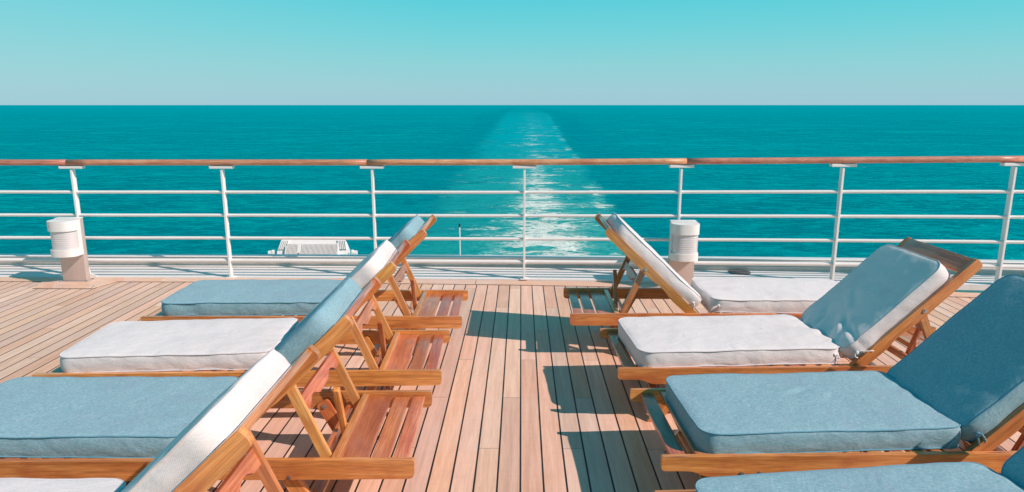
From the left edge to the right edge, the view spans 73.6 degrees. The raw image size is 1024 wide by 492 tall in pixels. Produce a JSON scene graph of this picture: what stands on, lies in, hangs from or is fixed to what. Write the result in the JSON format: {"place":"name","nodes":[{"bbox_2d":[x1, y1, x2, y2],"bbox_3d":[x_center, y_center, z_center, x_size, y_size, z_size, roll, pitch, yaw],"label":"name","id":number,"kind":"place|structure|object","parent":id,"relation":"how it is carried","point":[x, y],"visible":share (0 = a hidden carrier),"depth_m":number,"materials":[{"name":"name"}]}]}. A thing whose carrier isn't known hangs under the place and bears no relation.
{"place":"outdoors","nodes":[
{"label":"outdoors","id":0,"kind":"place"},
{"bbox_2d":[0,265,1019,289],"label":"waterway","id":1,"kind":"object","parent":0,"point":[605,274],"visible":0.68,"depth_m":6.66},
{"bbox_2d":[0,156,1023,283],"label":"ship railing","id":2,"kind":"object","parent":1,"relation":"on","point":[72,165],"visible":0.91,"depth_m":6.26,"materials":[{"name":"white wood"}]},
{"bbox_2d":[728,269,750,274],"bbox_3d":[2.186,0.249,6.571,0.210,0.008,0.210,0,12,1],"label":"drain cover","id":3,"kind":"object","parent":1,"relation":"on","point":[741,272],"visible":1,"depth_m":6.55,"materials":[{"name":"metal"}]},
{"bbox_2d":[0,282,1020,491],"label":"deck","id":4,"kind":"structure","parent":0,"point":[531,392],"depth_m":3.96,"materials":[{"name":"brown wood"}]},
{"bbox_2d":[0,344,320,491],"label":"sun lounger","id":5,"kind":"object","parent":4,"relation":"on","point":[209,445],"visible":1,"depth_m":1.79,"materials":[{"name":"white fabric"}]},
{"bbox_2d":[0,277,432,491],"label":"sun lounger","id":6,"kind":"object","parent":4,"relation":"on","point":[127,428],"visible":0.73,"depth_m":2.71,"materials":[{"name":"blue fabric"}]},
{"bbox_2d":[32,239,449,408],"bbox_3d":[-1.382,0.463,3.727,2.035,0.937,0.665,0,12,-1],"label":"sun lounger","id":7,"kind":"object","parent":4,"relation":"on","point":[205,347],"visible":0.7,"depth_m":3.53,"materials":[{"name":"white fabric"}]},
{"bbox_2d":[140,214,467,360],"bbox_3d":[-1.336,0.277,4.630,2.035,0.936,0.665,0,12,0],"label":"sun lounger","id":8,"kind":"object","parent":4,"relation":"on","point":[301,299],"visible":0.64,"depth_m":4.42,"materials":[{"name":"blue fabric"}]},
{"bbox_2d":[0,281,971,297],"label":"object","id":9,"kind":"object","parent":4,"relation":"on","point":[384,283],"visible":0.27,"depth_m":6.29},
{"bbox_2d":[0,277,980,297],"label":"margin boards","id":10,"kind":"object","parent":4,"relation":"on","point":[50,283],"visible":0.56,"depth_m":6.35,"materials":[{"name":"brown wood"}]},
{"bbox_2d":[46,217,94,281],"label":"lantern column","id":11,"kind":"structure","parent":10,"relation":"on","point":[68,242],"depth_m":6.24,"materials":[{"name":"metal"}]},
{"bbox_2d":[668,220,699,285],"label":"lantern column","id":12,"kind":"structure","parent":10,"relation":"on","point":[683,247],"depth_m":6.00,"materials":[{"name":"metal"}]},
{"bbox_2d":[0,254,1023,292],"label":"coaming","id":13,"kind":"object","parent":4,"relation":"on","point":[665,258],"visible":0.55,"depth_m":6.89,"materials":[{"name":"beige paint"}]},
{"bbox_2d":[268,240,357,253],"bbox_3d":[-2.138,0.222,7.277,0.945,0.532,0.546,0,12,-1],"label":"floodlight","id":14,"kind":"object","parent":13,"relation":"attached to","point":[313,246],"visible":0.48,"depth_m":7.33,"materials":[{"name":"white paint"}]},
{"bbox_2d":[459,224,460,254],"bbox_3d":[-0.555,0.089,7.113,0.030,0.592,0.340,0,12,1],"label":"flag staff","id":15,"kind":"object","parent":13,"relation":"attached to","point":[459,242],"visible":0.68,"depth_m":7.25,"materials":[{"name":"white paint"}]},
{"bbox_2d":[563,212,845,357],"bbox_3d":[1.393,0.265,4.685,2.035,0.938,0.665,0,12,0],"label":"sun lounger","id":16,"kind":"object","parent":4,"relation":"on","point":[797,297],"visible":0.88,"depth_m":4.44,"materials":[{"name":"white fabric"}]},
{"bbox_2d":[599,237,982,421],"bbox_3d":[1.551,0.458,3.798,2.035,0.917,0.665,0,12,-1],"label":"sun lounger","id":17,"kind":"object","parent":4,"relation":"on","point":[867,311],"visible":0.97,"depth_m":3.58,"materials":[{"name":"white fabric"}]},
{"bbox_2d":[630,274,1023,478],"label":"sun lounger","id":18,"kind":"object","parent":4,"relation":"on","point":[952,381],"visible":0.99,"depth_m":2.77,"materials":[{"name":"blue fabric"}]},
{"bbox_2d":[654,446,1023,491],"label":"sun lounger","id":19,"kind":"object","parent":4,"relation":"on","point":[953,477],"visible":1,"depth_m":2.28,"materials":[{"name":"blue fabric"}]},
{"bbox_2d":[0,105,1023,259],"bbox_3d":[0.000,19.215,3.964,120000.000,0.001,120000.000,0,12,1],"label":"sea","id":20,"kind":"structure","parent":0,"point":[368,131],"depth_m":193.96,"materials":[{"name":"liquid"}]},
{"bbox_2d":[0,0,1023,104],"label":"sky","id":21,"kind":"structure","parent":0,"point":[53,52],"materials":[{"name":"blue"}]}
]}

